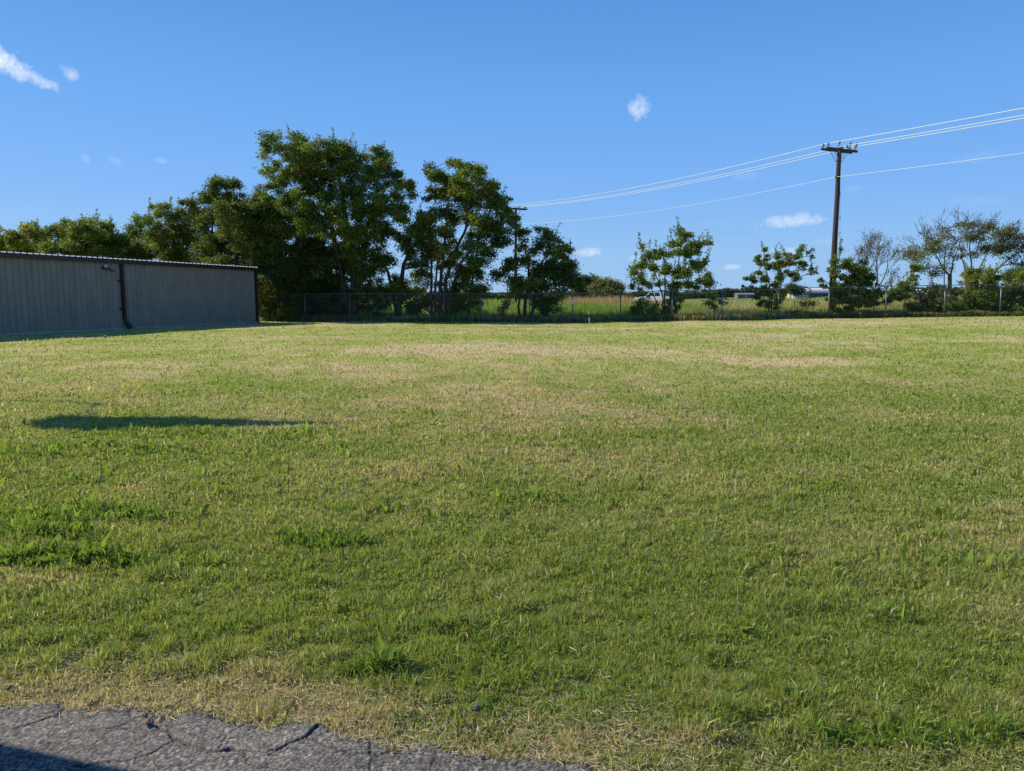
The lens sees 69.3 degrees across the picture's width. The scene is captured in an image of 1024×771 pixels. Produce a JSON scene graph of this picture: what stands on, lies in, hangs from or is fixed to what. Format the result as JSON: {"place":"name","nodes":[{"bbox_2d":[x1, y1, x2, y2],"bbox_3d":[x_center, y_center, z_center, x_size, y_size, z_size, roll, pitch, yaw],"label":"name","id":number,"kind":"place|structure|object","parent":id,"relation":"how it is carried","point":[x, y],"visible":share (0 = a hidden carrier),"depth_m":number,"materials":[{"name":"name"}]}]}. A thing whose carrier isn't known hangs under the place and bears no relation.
{"place":"outdoors","nodes":[
{"label":"outdoors","id":0,"kind":"place"},
{"bbox_2d":[0,702,617,770],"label":"road","id":1,"kind":"structure","parent":0,"point":[36,738],"depth_m":2.61,"materials":[{"name":"grey asphalt"}]},
{"bbox_2d":[144,718,150,724],"bbox_3d":[-1.353,1.248,2.747,0.021,0.018,0.039,-1,7,-12],"label":"rock","id":2,"kind":"object","parent":1,"relation":"on","point":[147,721],"visible":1,"depth_m":2.74,"materials":[{"name":"stone"}]},
{"bbox_2d":[0,295,1023,770],"bbox_3d":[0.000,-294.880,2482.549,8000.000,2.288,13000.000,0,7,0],"label":"ground","id":3,"kind":"structure","parent":0,"point":[586,341],"depth_m":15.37,"materials":[{"name":"green plant"}]},
{"bbox_2d":[0,218,55,252],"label":"tree","id":4,"kind":"object","parent":3,"relation":"on","point":[14,240],"visible":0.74,"depth_m":57.65,"materials":[{"name":"green plant"}]},
{"bbox_2d":[31,208,129,257],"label":"tree","id":5,"kind":"object","parent":3,"relation":"on","point":[84,237],"visible":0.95,"depth_m":57.31,"materials":[{"name":"green plant"}]},
{"bbox_2d":[104,222,154,260],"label":"tree","id":6,"kind":"object","parent":3,"relation":"on","point":[131,252],"visible":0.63,"depth_m":58.73,"materials":[{"name":"green plant"}]},
{"bbox_2d":[0,251,259,335],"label":"hangar","id":7,"kind":"structure","parent":3,"relation":"on","point":[46,293],"depth_m":36.83,"materials":[{"name":"paint"}]},
{"bbox_2d":[127,196,209,263],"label":"tree","id":8,"kind":"object","parent":3,"relation":"on","point":[158,239],"visible":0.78,"depth_m":55.45,"materials":[{"name":"green plant"}]},
{"bbox_2d":[175,174,276,310],"bbox_3d":[-20.047,-9.769,53.094,7.242,10.364,8.347,-3,7,-24],"label":"tree","id":9,"kind":"object","parent":3,"relation":"on","point":[216,251],"visible":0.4,"depth_m":51.95,"materials":[{"name":"green plant"}]},
{"bbox_2d":[208,189,315,321],"bbox_3d":[-16.633,-8.584,49.547,6.824,8.801,4.377,0,7,0],"label":"tree","id":10,"kind":"object","parent":3,"relation":"on","point":[261,244],"visible":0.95,"depth_m":48.90,"materials":[{"name":"green plant"}]},
{"bbox_2d":[270,229,370,321],"bbox_3d":[-13.361,-7.732,51.129,7.473,6.796,4.628,0,7,0],"label":"tree","id":11,"kind":"object","parent":3,"relation":"on","point":[317,256],"visible":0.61,"depth_m":50.15,"materials":[{"name":"green plant"}]},
{"bbox_2d":[253,124,420,316],"bbox_3d":[-11.790,-10.875,49.346,11.662,13.383,6.500,0,7,0],"label":"tree","id":12,"kind":"object","parent":3,"relation":"on","point":[326,164],"visible":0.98,"depth_m":47.93,"materials":[{"name":"green plant"}]},
{"bbox_2d":[342,219,439,316],"bbox_3d":[-7.683,-7.747,49.444,7.293,7.162,3.876,0,7,0],"label":"tree","id":13,"kind":"object","parent":3,"relation":"on","point":[380,261],"visible":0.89,"depth_m":49.20,"materials":[{"name":"green plant"}]},
{"bbox_2d":[404,156,524,315],"bbox_3d":[-3.441,-9.721,49.272,8.844,11.088,5.952,0,7,0],"label":"tree","id":14,"kind":"object","parent":3,"relation":"on","point":[458,187],"visible":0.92,"depth_m":48.79,"materials":[{"name":"green plant"}]},
{"bbox_2d":[473,702,479,710],"bbox_3d":[-0.138,1.244,2.867,0.029,0.023,0.049,0,7,0],"label":"rock","id":15,"kind":"object","parent":3,"relation":"on","point":[476,707],"visible":1,"depth_m":2.85,"materials":[{"name":"stone"}]},
{"bbox_2d":[494,292,512,316],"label":"shrub","id":16,"kind":"object","parent":3,"relation":"on","point":[505,303],"visible":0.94,"depth_m":47.66,"materials":[{"name":"green plant"}]},
{"bbox_2d":[0,460,1023,770],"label":"dry clippings","id":17,"kind":"object","parent":3,"relation":"on","point":[422,742],"visible":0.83,"depth_m":2.83,"materials":[{"name":"plant"}]},
{"bbox_2d":[512,206,527,302],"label":"utility pole","id":18,"kind":"object","parent":3,"relation":"on","point":[516,209],"visible":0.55,"depth_m":79.62,"materials":[{"name":"brown wood"}]},
{"bbox_2d":[485,221,586,318],"bbox_3d":[1.641,-7.304,47.915,6.726,6.714,5.274,0,7,0],"label":"tree","id":19,"kind":"object","parent":3,"relation":"on","point":[563,273],"visible":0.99,"depth_m":47.51,"materials":[{"name":"green plant"}]},
{"bbox_2d":[528,294,569,318],"bbox_3d":[2.345,-5.078,47.970,2.835,2.245,2.246,0,7,0],"label":"shrub","id":20,"kind":"object","parent":3,"relation":"on","point":[540,304],"visible":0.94,"depth_m":47.78,"materials":[{"name":"green plant"}]},
{"bbox_2d":[569,272,599,298],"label":"tree","id":21,"kind":"object","parent":3,"relation":"on","point":[588,279],"visible":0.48,"depth_m":147.53,"materials":[{"name":"green plant"}]},
{"bbox_2d":[584,275,629,298],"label":"tree","id":22,"kind":"object","parent":3,"relation":"on","point":[598,285],"visible":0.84,"depth_m":142.01,"materials":[{"name":"green plant"}]},
{"bbox_2d":[259,293,1018,322],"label":"tall weeds","id":23,"kind":"object","parent":3,"relation":"on","point":[612,311],"visible":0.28,"depth_m":49.12,"materials":[{"name":"green plant"}]},
{"bbox_2d":[260,284,1020,300],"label":"distant wood","id":24,"kind":"object","parent":3,"relation":"on","point":[694,294],"visible":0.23,"depth_m":301.95,"materials":[{"name":"green plant"}]},
{"bbox_2d":[259,283,1023,322],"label":"chain link fence","id":25,"kind":"object","parent":3,"relation":"on","point":[722,308],"visible":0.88,"depth_m":45.42,"materials":[{"name":"metal"}]},
{"bbox_2d":[626,294,661,315],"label":"shrub","id":26,"kind":"object","parent":3,"relation":"on","point":[640,306],"visible":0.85,"depth_m":46.70,"materials":[{"name":"green plant"}]},
{"bbox_2d":[275,307,1023,322],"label":"fence undergrowth","id":27,"kind":"object","parent":3,"relation":"on","point":[922,313],"visible":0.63,"depth_m":45.07,"materials":[{"name":"green plant"}]},
{"bbox_2d":[634,292,675,301],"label":"pickup truck","id":28,"kind":"object","parent":3,"relation":"on","point":[658,296],"visible":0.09,"depth_m":108.33,"materials":[{"name":"white paint"}]},
{"bbox_2d":[625,215,721,316],"bbox_3d":[9.974,-7.325,46.383,6.071,6.722,3.679,0,7,0],"label":"tree","id":29,"kind":"object","parent":3,"relation":"on","point":[687,251],"visible":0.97,"depth_m":46.16,"materials":[{"name":"green plant"}]},
{"bbox_2d":[702,293,732,312],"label":"shrub","id":30,"kind":"object","parent":3,"relation":"on","point":[715,296],"visible":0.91,"depth_m":46.31,"materials":[{"name":"green plant"}]},
{"bbox_2d":[733,293,755,298],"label":"shed","id":31,"kind":"structure","parent":3,"relation":"on","point":[747,295],"depth_m":246.27,"materials":[{"name":"grey metal"}]},
{"bbox_2d":[741,241,819,314],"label":"tree","id":32,"kind":"object","parent":3,"relation":"on","point":[779,277],"visible":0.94,"depth_m":45.18,"materials":[{"name":"green plant"}]},
{"bbox_2d":[781,282,807,296],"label":"tree","id":33,"kind":"object","parent":3,"relation":"on","point":[796,290],"visible":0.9,"depth_m":200.66,"materials":[{"name":"green plant"}]},
{"bbox_2d":[792,289,808,297],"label":"shed","id":34,"kind":"structure","parent":3,"relation":"on","point":[802,296],"depth_m":205.02,"materials":[{"name":"white metal"}]},
{"bbox_2d":[794,288,819,309],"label":"shrub","id":35,"kind":"object","parent":3,"relation":"on","point":[804,303],"visible":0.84,"depth_m":44.97,"materials":[{"name":"green plant"}]},
{"bbox_2d":[805,288,828,296],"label":"arched barn","id":36,"kind":"structure","parent":3,"relation":"on","point":[819,292],"depth_m":209.41,"materials":[{"name":"beige"}]},
{"bbox_2d":[816,236,850,312],"bbox_3d":[19.445,-6.512,44.645,2.797,5.093,1.586,-5,8,-36],"label":"shrub","id":37,"kind":"object","parent":3,"relation":"on","point":[834,283],"visible":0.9,"depth_m":44.49,"materials":[{"name":"green plant"}]},
{"bbox_2d":[821,140,857,310],"bbox_3d":[19.838,-9.348,45.385,2.599,10.910,0.614,-3,8,-26],"label":"utility pole","id":38,"kind":"object","parent":3,"relation":"on","point":[839,150],"visible":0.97,"depth_m":45.06,"materials":[{"name":"brown wood"}]},
{"bbox_2d":[397,108,1022,228],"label":"overhead wire","id":39,"kind":"object","parent":38,"relation":"attached to","point":[794,151],"visible":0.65,"depth_m":45.23,"materials":[{"name":"silver metal"}]},
{"bbox_2d":[400,115,1023,229],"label":"overhead wire","id":40,"kind":"object","parent":38,"relation":"attached to","point":[797,157],"visible":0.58,"depth_m":47.75,"materials":[{"name":"silver metal"}]},
{"bbox_2d":[459,153,1021,235],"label":"overhead wire","id":41,"kind":"object","parent":38,"relation":"attached to","point":[795,185],"visible":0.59,"depth_m":46.52,"materials":[{"name":"silver metal"}]},
{"bbox_2d":[521,118,1023,207],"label":"overhead wire","id":42,"kind":"object","parent":38,"relation":"hanging from","point":[800,159],"visible":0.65,"depth_m":48.32,"materials":[{"name":"silver metal"}]},
{"bbox_2d":[837,256,879,317],"bbox_3d":[21.052,-5.960,45.115,2.598,3.864,2.468,3,7,23],"label":"shrub","id":43,"kind":"object","parent":3,"relation":"on","point":[852,268],"visible":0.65,"depth_m":44.81,"materials":[{"name":"green plant"}]},
{"bbox_2d":[845,255,886,309],"bbox_3d":[21.423,-6.021,45.377,3.032,3.904,1.924,-4,8,-29],"label":"shrub","id":44,"kind":"object","parent":3,"relation":"on","point":[864,271],"visible":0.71,"depth_m":44.88,"materials":[{"name":"green plant"}]},
{"bbox_2d":[848,228,911,290],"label":"tree","id":45,"kind":"object","parent":3,"relation":"on","point":[869,252],"visible":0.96,"depth_m":47.30,"materials":[{"name":"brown plant"}]},
{"bbox_2d":[879,251,924,309],"bbox_3d":[24.075,-6.220,45.772,3.043,4.073,2.032,0,7,0],"label":"shrub","id":46,"kind":"object","parent":3,"relation":"on","point":[916,267],"visible":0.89,"depth_m":45.54,"materials":[{"name":"green plant"}]},
{"bbox_2d":[903,279,964,310],"bbox_3d":[25.293,-5.248,44.729,3.977,2.353,2.337,-3,7,-25],"label":"shrub","id":47,"kind":"object","parent":3,"relation":"on","point":[927,301],"visible":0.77,"depth_m":44.42,"materials":[{"name":"green plant"}]},
{"bbox_2d":[895,203,974,295],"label":"tree","id":48,"kind":"object","parent":3,"relation":"on","point":[934,246],"visible":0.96,"depth_m":59.13,"materials":[{"name":"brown plant"}]},
{"bbox_2d":[938,283,1006,314],"bbox_3d":[27.215,-5.064,43.841,4.208,2.060,2.166,0,7,0],"label":"shrub","id":49,"kind":"object","parent":3,"relation":"on","point":[976,305],"visible":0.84,"depth_m":43.48,"materials":[{"name":"green plant"}]},
{"bbox_2d":[956,259,1004,292],"bbox_3d":[28.429,-5.913,44.953,2.397,3.532,3.033,0,7,0],"label":"shrub","id":50,"kind":"object","parent":3,"relation":"on","point":[971,276],"visible":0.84,"depth_m":44.54,"materials":[{"name":"green plant"}]},
{"bbox_2d":[948,210,1023,293],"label":"tree","id":51,"kind":"object","parent":3,"relation":"on","point":[1009,233],"visible":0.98,"depth_m":59.77,"materials":[{"name":"green plant"}]},
{"bbox_2d":[991,264,1023,311],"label":"shrub","id":52,"kind":"object","parent":3,"relation":"on","point":[1013,292],"visible":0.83,"depth_m":43.73,"materials":[{"name":"green plant"}]},
{"bbox_2d":[997,264,1023,284],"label":"tree","id":53,"kind":"object","parent":3,"relation":"on","point":[1006,275],"visible":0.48,"depth_m":112.37,"materials":[{"name":"green plant"}]},
{"bbox_2d":[0,0,1023,292],"label":"sky","id":54,"kind":"structure","parent":0,"point":[111,107],"materials":[{"name":"blue"}]}
]}

